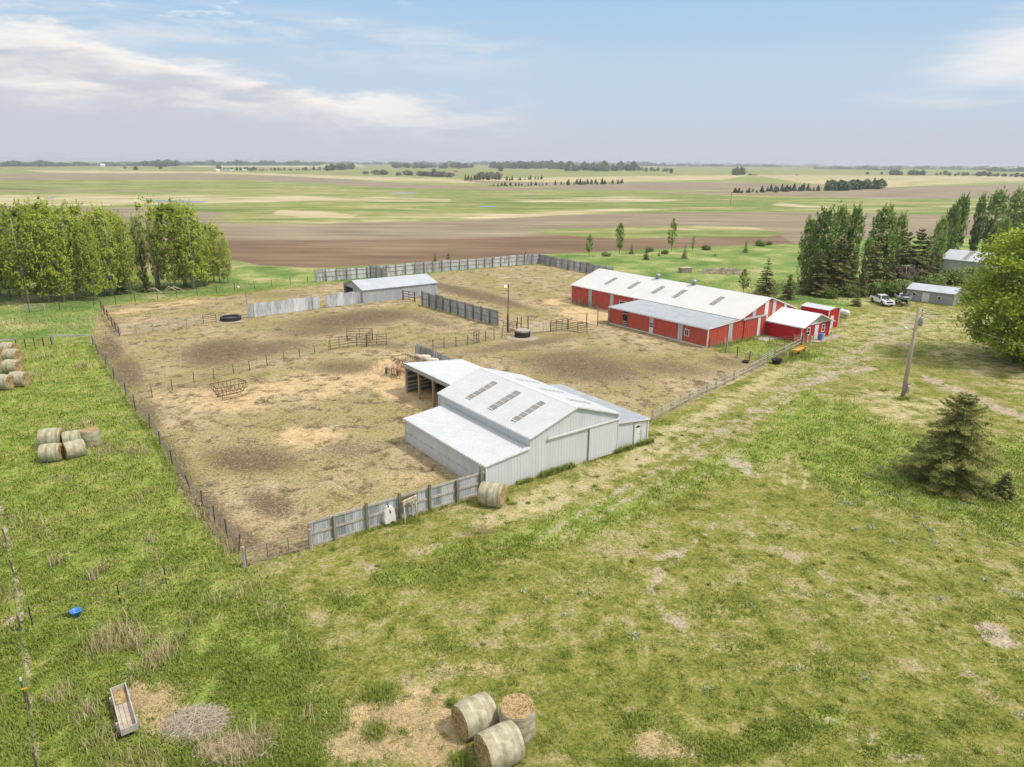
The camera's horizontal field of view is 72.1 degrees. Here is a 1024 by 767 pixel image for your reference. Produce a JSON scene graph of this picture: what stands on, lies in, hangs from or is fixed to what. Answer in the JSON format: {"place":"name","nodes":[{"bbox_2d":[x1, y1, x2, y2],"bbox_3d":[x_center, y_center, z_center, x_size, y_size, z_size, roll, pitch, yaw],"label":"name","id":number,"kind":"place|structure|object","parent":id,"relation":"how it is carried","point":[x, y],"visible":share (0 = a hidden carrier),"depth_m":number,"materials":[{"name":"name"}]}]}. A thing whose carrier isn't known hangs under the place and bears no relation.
{"place":"outdoors","nodes":[
{"label":"outdoors","id":0,"kind":"place"},
{"bbox_2d":[0,161,1023,766],"bbox_3d":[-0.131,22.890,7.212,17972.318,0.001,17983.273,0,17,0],"label":"ground","id":1,"kind":"structure","parent":0,"point":[282,225],"depth_m":59.11,"materials":[{"name":"plant"}]},
{"bbox_2d":[0,374,15,389],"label":"hay bale","id":2,"kind":"object","parent":1,"relation":"on","point":[6,382],"visible":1,"depth_m":76.37},
{"bbox_2d":[0,212,18,297],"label":"cottonwood","id":3,"kind":"object","parent":1,"relation":"on","point":[2,281],"visible":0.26,"depth_m":124.77,"materials":[{"name":"green plant"}]},
{"bbox_2d":[1,349,23,359],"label":"hay bale","id":4,"kind":"object","parent":1,"relation":"on","point":[12,354],"visible":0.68,"depth_m":86.53},
{"bbox_2d":[1,359,24,373],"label":"hay bale","id":5,"kind":"object","parent":1,"relation":"on","point":[8,366],"visible":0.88,"depth_m":81.92},
{"bbox_2d":[0,521,37,766],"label":"wire fence","id":6,"kind":"object","parent":1,"relation":"on","point":[28,703],"visible":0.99,"depth_m":34.07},
{"bbox_2d":[9,371,31,386],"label":"hay bale","id":7,"kind":"object","parent":1,"relation":"on","point":[22,379],"visible":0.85,"depth_m":77.41},
{"bbox_2d":[0,199,46,303],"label":"cottonwood","id":8,"kind":"object","parent":1,"relation":"on","point":[11,268],"visible":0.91,"depth_m":119.17,"materials":[{"name":"green plant"}]},
{"bbox_2d":[18,207,60,301],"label":"cottonwood","id":9,"kind":"object","parent":1,"relation":"on","point":[46,289],"visible":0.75,"depth_m":120.16,"materials":[{"name":"green plant"}]},
{"bbox_2d":[25,194,63,294],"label":"cottonwood","id":10,"kind":"object","parent":1,"relation":"on","point":[40,207],"visible":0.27,"depth_m":125.02,"materials":[{"name":"green plant"}]},
{"bbox_2d":[37,443,63,461],"bbox_3d":[-38.381,5.714,58.640,1.577,1.505,1.590,-4,18,-14],"label":"hay bale","id":11,"kind":"object","parent":1,"relation":"on","point":[53,452],"visible":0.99,"depth_m":58.07},
{"bbox_2d":[37,427,64,445],"bbox_3d":[-40.175,4.697,61.447,1.801,1.734,1.817,-4,18,-13],"label":"hay bale","id":12,"kind":"object","parent":1,"relation":"on","point":[48,435],"visible":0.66,"depth_m":60.72},
{"bbox_2d":[38,219,74,301],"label":"cottonwood","id":13,"kind":"object","parent":1,"relation":"on","point":[63,259],"visible":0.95,"depth_m":120.86,"materials":[{"name":"green plant"}]},
{"bbox_2d":[42,200,87,299],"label":"cottonwood","id":14,"kind":"object","parent":1,"relation":"on","point":[64,221],"visible":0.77,"depth_m":121.97,"materials":[{"name":"green plant"}]},
{"bbox_2d":[61,429,80,442],"bbox_3d":[-38.393,4.812,61.559,1.528,1.462,1.538,-8,19,-25],"label":"hay bale","id":15,"kind":"object","parent":1,"relation":"on","point":[66,436],"visible":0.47,"depth_m":60.97},
{"bbox_2d":[62,438,86,459],"bbox_3d":[-36.956,5.492,59.428,1.528,1.462,1.538,-16,24,-42],"label":"hay bale","id":16,"kind":"object","parent":1,"relation":"on","point":[76,448],"visible":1,"depth_m":58.99},
{"bbox_2d":[58,199,91,292],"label":"cottonwood","id":17,"kind":"object","parent":1,"relation":"on","point":[75,212],"visible":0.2,"depth_m":127.71,"materials":[{"name":"green plant"}]},
{"bbox_2d":[69,215,105,299],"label":"cottonwood","id":18,"kind":"object","parent":1,"relation":"on","point":[87,253],"visible":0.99,"depth_m":123.12,"materials":[{"name":"green plant"}]},
{"bbox_2d":[80,427,100,447],"bbox_3d":[-37.043,4.720,61.904,1.459,1.529,1.542,-5,18,-16],"label":"hay bale","id":19,"kind":"object","parent":1,"relation":"on","point":[90,436],"visible":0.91,"depth_m":61.39},
{"bbox_2d":[77,206,113,294],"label":"cottonwood","id":20,"kind":"object","parent":1,"relation":"on","point":[84,217],"visible":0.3,"depth_m":126.86,"materials":[{"name":"green plant"}]},
{"bbox_2d":[28,567,166,624],"bbox_3d":[-22.967,12.004,39.436,6.756,1.150,0.778,-12,21,-34],"label":"electric fence","id":21,"kind":"object","parent":1,"relation":"on","point":[108,589],"visible":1,"depth_m":39.67,"materials":[{"name":"grey plastic"}]},
{"bbox_2d":[85,201,122,295],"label":"cottonwood","id":22,"kind":"object","parent":1,"relation":"on","point":[111,263],"visible":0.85,"depth_m":126.58,"materials":[{"name":"green plant"}]},
{"bbox_2d":[94,206,127,290],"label":"cottonwood","id":23,"kind":"object","parent":1,"relation":"on","point":[108,212],"visible":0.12,"depth_m":129.87,"materials":[{"name":"green plant"}]},
{"bbox_2d":[109,682,139,735],"bbox_3d":[-17.476,14.772,31.731,0.890,0.660,3.115,-12,21,-34],"label":"feed trough","id":24,"kind":"object","parent":1,"relation":"on","point":[120,698],"visible":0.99,"depth_m":31.68,"materials":[{"name":"beige wood"}]},
{"bbox_2d":[111,213,138,293],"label":"cottonwood","id":25,"kind":"object","parent":1,"relation":"on","point":[125,259],"visible":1,"depth_m":129.08,"materials":[{"name":"green plant"}]},
{"bbox_2d":[128,212,150,281],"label":"cottonwood","id":26,"kind":"object","parent":1,"relation":"on","point":[140,246],"visible":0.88,"depth_m":136.48,"materials":[{"name":"green plant"}]},
{"bbox_2d":[133,193,163,288],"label":"cottonwood","id":27,"kind":"object","parent":1,"relation":"on","point":[142,229],"visible":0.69,"depth_m":133.03,"materials":[{"name":"green plant"}]},
{"bbox_2d":[144,216,164,285],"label":"cottonwood","id":28,"kind":"object","parent":1,"relation":"on","point":[150,261],"visible":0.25,"depth_m":137.95,"materials":[{"name":"green plant"}]},
{"bbox_2d":[118,315,202,335],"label":"rail fence","id":29,"kind":"object","parent":1,"relation":"on","point":[152,323],"visible":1,"depth_m":103.25,"materials":[{"name":"wood"}]},
{"bbox_2d":[91,335,239,552],"bbox_3d":[-37.278,2.178,69.881,0.701,1.456,65.996,-12,22,-35],"label":"wire fence","id":30,"kind":"object","parent":1,"relation":"on","point":[184,476],"visible":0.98,"depth_m":57.08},
{"bbox_2d":[147,197,188,289],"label":"cottonwood","id":31,"kind":"object","parent":1,"relation":"on","point":[171,266],"visible":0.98,"depth_m":132.28,"materials":[{"name":"green plant"}]},
{"bbox_2d":[28,276,307,312],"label":"wire fence","id":32,"kind":"object","parent":1,"relation":"on","point":[163,293],"visible":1,"depth_m":126.06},
{"bbox_2d":[168,198,207,288],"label":"cottonwood","id":33,"kind":"object","parent":1,"relation":"on","point":[186,269],"visible":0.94,"depth_m":133.61,"materials":[{"name":"green plant"}]},
{"bbox_2d":[154,700,234,747],"bbox_3d":[-14.108,14.962,31.318,3.447,0.480,2.838,0,17,0],"label":"brush pile","id":34,"kind":"object","parent":1,"relation":"on","point":[173,724],"visible":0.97,"depth_m":31.25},
{"bbox_2d":[183,217,210,286],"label":"cottonwood","id":35,"kind":"object","parent":1,"relation":"on","point":[206,245],"visible":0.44,"depth_m":136.94,"materials":[{"name":"green plant"}]},
{"bbox_2d":[195,228,213,283],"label":"cottonwood","id":36,"kind":"object","parent":1,"relation":"on","point":[210,266],"visible":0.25,"depth_m":139.99,"materials":[{"name":"green plant"}]},
{"bbox_2d":[206,220,228,282],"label":"cottonwood","id":37,"kind":"object","parent":1,"relation":"on","point":[212,230],"visible":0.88,"depth_m":141.42,"materials":[{"name":"green plant"}]},
{"bbox_2d":[218,236,232,282],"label":"cottonwood","id":38,"kind":"object","parent":1,"relation":"on","point":[227,254],"visible":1,"depth_m":142.40,"materials":[{"name":"green plant"}]},
{"bbox_2d":[209,378,247,400],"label":"hay feeder","id":39,"kind":"object","parent":1,"relation":"on","point":[226,391],"visible":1,"depth_m":74.48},
{"bbox_2d":[132,342,328,401],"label":"wire fence","id":40,"kind":"object","parent":1,"relation":"on","point":[226,371],"visible":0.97,"depth_m":81.60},
{"bbox_2d":[191,729,282,766],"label":"dead stalks","id":41,"kind":"object","parent":1,"relation":"on","point":[235,746],"visible":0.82,"depth_m":29.95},
{"bbox_2d":[241,528,312,567],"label":"pipe gate","id":42,"kind":"structure","parent":1,"relation":"on","point":[244,552],"depth_m":44.22,"materials":[{"name":"silver metal"}]},
{"bbox_2d":[247,291,360,317],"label":"windbreak fence","id":43,"kind":"object","parent":1,"relation":"on","point":[309,303],"visible":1,"depth_m":116.99,"materials":[{"name":"metal"}]},
{"bbox_2d":[369,265,386,277],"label":"windbreak fence","id":44,"kind":"object","parent":1,"relation":"on","point":[377,272],"visible":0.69,"depth_m":149.21,"materials":[{"name":"wood"}]},
{"bbox_2d":[382,504,395,524],"bbox_3d":[-8.486,8.948,48.542,0.898,1.556,0.620,-12,21,-34],"label":"plastic tank","id":45,"kind":"object","parent":1,"relation":"on","point":[388,515],"visible":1,"depth_m":48.39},
{"bbox_2d":[342,273,437,302],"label":"loafing shed","id":46,"kind":"structure","parent":1,"relation":"on","point":[381,289],"depth_m":128.35,"materials":[{"name":"grey metal"}]},
{"bbox_2d":[308,466,484,545],"bbox_3d":[-7.497,8.379,49.217,13.805,2.359,0.267,-12,21,-34],"label":"windbreak fence","id":47,"kind":"object","parent":1,"relation":"on","point":[334,527],"visible":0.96,"depth_m":48.67,"materials":[{"name":"wood"}]},
{"bbox_2d":[0,296,812,766],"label":"dry grass","id":48,"kind":"structure","parent":1,"relation":"on","point":[96,642],"depth_m":36.94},
{"bbox_2d":[96,300,754,766],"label":"loose straw","id":49,"kind":"object","parent":1,"relation":"on","point":[398,722],"visible":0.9,"depth_m":31.80,"materials":[{"name":"plant"}]},
{"bbox_2d":[314,253,539,281],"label":"windbreak fence","id":50,"kind":"object","parent":1,"relation":"on","point":[326,275],"visible":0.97,"depth_m":158.63,"materials":[{"name":"wood"}]},
{"bbox_2d":[416,343,452,359],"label":"windbreak fence","id":51,"kind":"object","parent":1,"relation":"on","point":[436,354],"visible":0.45,"depth_m":87.39,"materials":[{"name":"wood"}]},
{"bbox_2d":[421,291,498,325],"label":"windbreak fence","id":52,"kind":"object","parent":1,"relation":"on","point":[469,310],"visible":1,"depth_m":114.47,"materials":[{"name":"grey wood"}]},
{"bbox_2d":[451,692,498,741],"bbox_3d":[-1.646,14.592,30.994,1.640,1.579,1.654,-11,21,-32],"label":"hay bale","id":53,"kind":"object","parent":1,"relation":"on","point":[476,713],"visible":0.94,"depth_m":30.49},
{"bbox_2d":[477,481,506,507],"bbox_3d":[-1.444,8.054,51.499,1.801,1.734,1.817,5,18,16],"label":"hay bale","id":54,"kind":"object","parent":1,"relation":"on","point":[491,494],"visible":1,"depth_m":50.83},
{"bbox_2d":[474,720,524,766],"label":"hay bale","id":55,"kind":"object","parent":1,"relation":"on","point":[501,744],"visible":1,"depth_m":28.86},
{"bbox_2d":[0,345,1023,766],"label":"lawn grass","id":56,"kind":"structure","parent":1,"relation":"on","point":[718,663],"depth_m":37.16,"materials":[{"name":"plant"}]},
{"bbox_2d":[0,419,1023,766],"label":"grass tufts","id":57,"kind":"object","parent":1,"relation":"on","point":[592,643],"visible":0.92,"depth_m":36.34,"materials":[{"name":"plant"}]},
{"bbox_2d":[0,160,1023,171],"bbox_3d":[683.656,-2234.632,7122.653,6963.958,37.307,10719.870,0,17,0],"label":"wood","id":58,"kind":"object","parent":1,"relation":"on","point":[38,163],"visible":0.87,"depth_m":3468.26,"materials":[{"name":"green plant"}]},
{"bbox_2d":[499,693,535,744],"bbox_3d":[0.186,14.702,30.779,1.539,1.608,1.619,-7,19,-22],"label":"hay bale","id":59,"kind":"object","parent":1,"relation":"on","point":[518,709],"visible":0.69,"depth_m":30.33},
{"bbox_2d":[403,359,649,486],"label":"barn","id":60,"kind":"structure","parent":1,"relation":"on","point":[505,428],"depth_m":59.19,"materials":[{"name":"white paint"}]},
{"bbox_2d":[588,420,618,460],"bbox_3d":[7.763,4.798,59.716,3.401,3.044,0.090,-12,21,-35],"label":"sliding door","id":61,"kind":"structure","parent":60,"relation":"in","point":[603,439],"depth_m":59.68,"materials":[{"name":"white paint"}]},
{"bbox_2d":[539,254,613,272],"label":"windbreak fence","id":62,"kind":"object","parent":1,"relation":"on","point":[568,264],"visible":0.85,"depth_m":164.41,"materials":[{"name":"wood"}]},
{"bbox_2d":[348,333,913,766],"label":"weed growth","id":63,"kind":"object","parent":1,"relation":"on","point":[544,474],"visible":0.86,"depth_m":48.88,"materials":[{"name":"green plant"}]},
{"bbox_2d":[571,268,796,347],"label":"barn","id":64,"kind":"structure","parent":1,"relation":"on","point":[693,313],"depth_m":105.63,"materials":[{"name":"red metal"}]},
{"bbox_2d":[743,318,757,338],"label":"sliding door","id":65,"kind":"structure","parent":64,"relation":"in","point":[750,326],"depth_m":100.61,"materials":[{"name":"red metal"}]},
{"bbox_2d":[651,357,761,421],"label":"board fence","id":66,"kind":"object","parent":1,"relation":"on","point":[698,392],"visible":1,"depth_m":75.50,"materials":[{"name":"grey wood"}]},
{"bbox_2d":[696,267,752,274],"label":"brush pile","id":67,"kind":"object","parent":1,"relation":"on","point":[720,270],"visible":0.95,"depth_m":160.46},
{"bbox_2d":[752,258,779,296],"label":"spruce tree","id":68,"kind":"object","parent":1,"relation":"on","point":[763,291],"visible":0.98,"depth_m":133.10,"materials":[{"name":"plant"}]},
{"bbox_2d":[521,460,1023,719],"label":"sage weeds","id":69,"kind":"object","parent":1,"relation":"on","point":[854,529],"visible":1,"depth_m":41.53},
{"bbox_2d":[779,274,798,299],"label":"pine tree","id":70,"kind":"object","parent":1,"relation":"on","point":[790,293],"visible":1,"depth_m":129.57,"materials":[{"name":"green plant"}]},
{"bbox_2d":[765,307,834,341],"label":"tack room","id":71,"kind":"object","parent":1,"relation":"on","point":[784,322],"visible":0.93,"depth_m":100.85,"materials":[{"name":"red metal"}]},
{"bbox_2d":[796,214,817,287],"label":"poplar tree","id":72,"kind":"object","parent":1,"relation":"on","point":[804,251],"visible":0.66,"depth_m":140.62,"materials":[{"name":"green plant"}]},
{"bbox_2d":[796,250,830,295],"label":"pine tree","id":73,"kind":"object","parent":1,"relation":"on","point":[817,286],"visible":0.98,"depth_m":133.11,"materials":[{"name":"green plant"}]},
{"bbox_2d":[800,302,840,327],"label":"shed","id":74,"kind":"structure","parent":1,"relation":"on","point":[831,312],"depth_m":107.83,"materials":[{"name":"red metal"}]},
{"bbox_2d":[808,204,838,285],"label":"poplar tree","id":75,"kind":"object","parent":1,"relation":"on","point":[822,242],"visible":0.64,"depth_m":136.19,"materials":[{"name":"green plant"}]},
{"bbox_2d":[828,200,852,284],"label":"poplar tree","id":76,"kind":"object","parent":1,"relation":"on","point":[841,222],"visible":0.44,"depth_m":140.31,"materials":[{"name":"green plant"}]},
{"bbox_2d":[823,235,858,293],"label":"pine tree","id":77,"kind":"object","parent":1,"relation":"on","point":[841,275],"visible":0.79,"depth_m":134.51,"materials":[{"name":"green plant"}]},
{"bbox_2d":[840,251,861,286],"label":"pine tree","id":78,"kind":"object","parent":1,"relation":"on","point":[854,265],"visible":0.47,"depth_m":138.34,"materials":[{"name":"green plant"}]},
{"bbox_2d":[842,201,866,275],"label":"poplar tree","id":79,"kind":"object","parent":1,"relation":"on","point":[854,230],"visible":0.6,"depth_m":140.62,"materials":[{"name":"green plant"}]},
{"bbox_2d":[856,265,869,297],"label":"pine tree","id":80,"kind":"object","parent":1,"relation":"on","point":[863,292],"visible":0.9,"depth_m":131.80,"materials":[{"name":"green plant"}]},
{"bbox_2d":[858,234,875,277],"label":"poplar tree","id":81,"kind":"object","parent":1,"relation":"on","point":[870,242],"visible":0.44,"depth_m":142.87,"materials":[{"name":"green plant"}]},
{"bbox_2d":[859,241,888,288],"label":"pine tree","id":82,"kind":"object","parent":1,"relation":"on","point":[873,265],"visible":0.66,"depth_m":139.31,"materials":[{"name":"green plant"}]},
{"bbox_2d":[864,282,890,295],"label":"shrub","id":83,"kind":"object","parent":1,"relation":"on","point":[874,287],"visible":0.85,"depth_m":132.71,"materials":[{"name":"green plant"}]},
{"bbox_2d":[870,294,894,305],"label":"pickup truck","id":84,"kind":"object","parent":1,"relation":"on","point":[883,299],"visible":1,"depth_m":124.90,"materials":[{"name":"white paint"}]},
{"bbox_2d":[865,202,900,278],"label":"poplar tree","id":85,"kind":"object","parent":1,"relation":"on","point":[890,237],"visible":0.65,"depth_m":147.26,"materials":[{"name":"green plant"}]},
{"bbox_2d":[879,255,898,285],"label":"pine tree","id":86,"kind":"object","parent":1,"relation":"on","point":[891,273],"visible":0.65,"depth_m":138.95,"materials":[{"name":"green plant"}]},
{"bbox_2d":[877,280,903,296],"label":"shrub","id":87,"kind":"object","parent":1,"relation":"on","point":[893,286],"visible":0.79,"depth_m":132.73,"materials":[{"name":"green plant"}]},
{"bbox_2d":[889,210,908,277],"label":"poplar tree","id":88,"kind":"object","parent":1,"relation":"on","point":[902,218],"visible":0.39,"depth_m":148.72,"materials":[{"name":"green plant"}]},
{"bbox_2d":[884,231,918,279],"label":"pine tree","id":89,"kind":"object","parent":1,"relation":"on","point":[906,258],"visible":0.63,"depth_m":143.87,"materials":[{"name":"green plant"}]},
{"bbox_2d":[896,264,922,283],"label":"bare shrub","id":90,"kind":"object","parent":1,"relation":"on","point":[913,270],"visible":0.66,"depth_m":141.59,"materials":[{"name":"grey plant"}]},
{"bbox_2d":[901,307,923,397],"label":"utility pole","id":91,"kind":"object","parent":1,"relation":"on","point":[906,384],"visible":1,"depth_m":74.22,"materials":[{"name":"brown wood"}]},
{"bbox_2d":[901,229,934,284],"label":"pine tree","id":92,"kind":"object","parent":1,"relation":"on","point":[920,258],"visible":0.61,"depth_m":143.65,"materials":[{"name":"green plant"}]},
{"bbox_2d":[919,236,938,275],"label":"pine tree","id":93,"kind":"object","parent":1,"relation":"on","point":[928,269],"visible":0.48,"depth_m":149.38,"materials":[{"name":"green plant"}]},
{"bbox_2d":[906,282,965,305],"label":"garden shed","id":94,"kind":"structure","parent":1,"relation":"on","point":[930,293],"depth_m":127.47,"materials":[{"name":"metal"}]},
{"bbox_2d":[929,215,949,270],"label":"poplar tree","id":95,"kind":"object","parent":1,"relation":"on","point":[941,229],"visible":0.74,"depth_m":161.36,"materials":[{"name":"green plant"}]},
{"bbox_2d":[890,391,1007,503],"bbox_3d":[34.323,4.555,54.767,8.043,8.175,7.934,11,21,31],"label":"spruce tree","id":96,"kind":"object","parent":1,"relation":"on","point":[949,469],"visible":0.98,"depth_m":53.41,"materials":[{"name":"plant"}]},
{"bbox_2d":[943,202,961,253],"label":"poplar tree","id":97,"kind":"object","parent":1,"relation":"on","point":[952,213],"visible":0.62,"depth_m":172.06,"materials":[{"name":"green plant"}]},
{"bbox_2d":[939,268,966,285],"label":"shrub","id":98,"kind":"object","parent":1,"relation":"on","point":[947,273],"visible":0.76,"depth_m":146.24,"materials":[{"name":"green plant"}]},
{"bbox_2d":[950,192,970,249],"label":"poplar tree","id":99,"kind":"object","parent":1,"relation":"on","point":[964,201],"visible":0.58,"depth_m":189.04,"materials":[{"name":"green plant"}]},
{"bbox_2d":[940,249,997,272],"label":"machine shed","id":100,"kind":"structure","parent":1,"relation":"on","point":[953,258],"depth_m":160.83,"materials":[{"name":"metal"}]},
{"bbox_2d":[968,191,986,250],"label":"poplar tree","id":101,"kind":"object","parent":1,"relation":"on","point":[981,210],"visible":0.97,"depth_m":194.68,"materials":[{"name":"green plant"}]},
{"bbox_2d":[951,223,1023,367],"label":"broad tree","id":102,"kind":"object","parent":1,"relation":"on","point":[1006,263],"visible":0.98,"depth_m":87.42,"materials":[{"name":"green plant"}]},
{"bbox_2d":[979,186,1009,251],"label":"poplar tree","id":103,"kind":"object","parent":1,"relation":"on","point":[995,204],"visible":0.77,"depth_m":189.57,"materials":[{"name":"green plant"}]},
{"bbox_2d":[989,471,1016,502],"bbox_3d":[36.957,7.657,52.724,2.081,2.412,2.119,13,21,34],"label":"spruce tree","id":104,"kind":"object","parent":1,"relation":"on","point":[1005,490],"visible":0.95,"depth_m":52.50,"materials":[{"name":"plant"}]},
{"bbox_2d":[993,214,1012,250],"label":"poplar tree","id":105,"kind":"object","parent":1,"relation":"on","point":[1005,222],"visible":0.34,"depth_m":178.65,"materials":[{"name":"green plant"}]},
{"bbox_2d":[1002,185,1023,237],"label":"poplar tree","id":106,"kind":"object","parent":1,"relation":"on","point":[1014,199],"visible":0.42,"depth_m":191.42,"materials":[{"name":"green plant"}]},
{"bbox_2d":[0,279,1023,766],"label":"meadow grass","id":107,"kind":"structure","parent":0,"point":[14,741],"depth_m":39.62,"materials":[{"name":"plant"}]},
{"bbox_2d":[0,0,1023,166],"label":"sky","id":108,"kind":"structure","parent":0,"point":[937,83],"materials":[{"name":"blue"}]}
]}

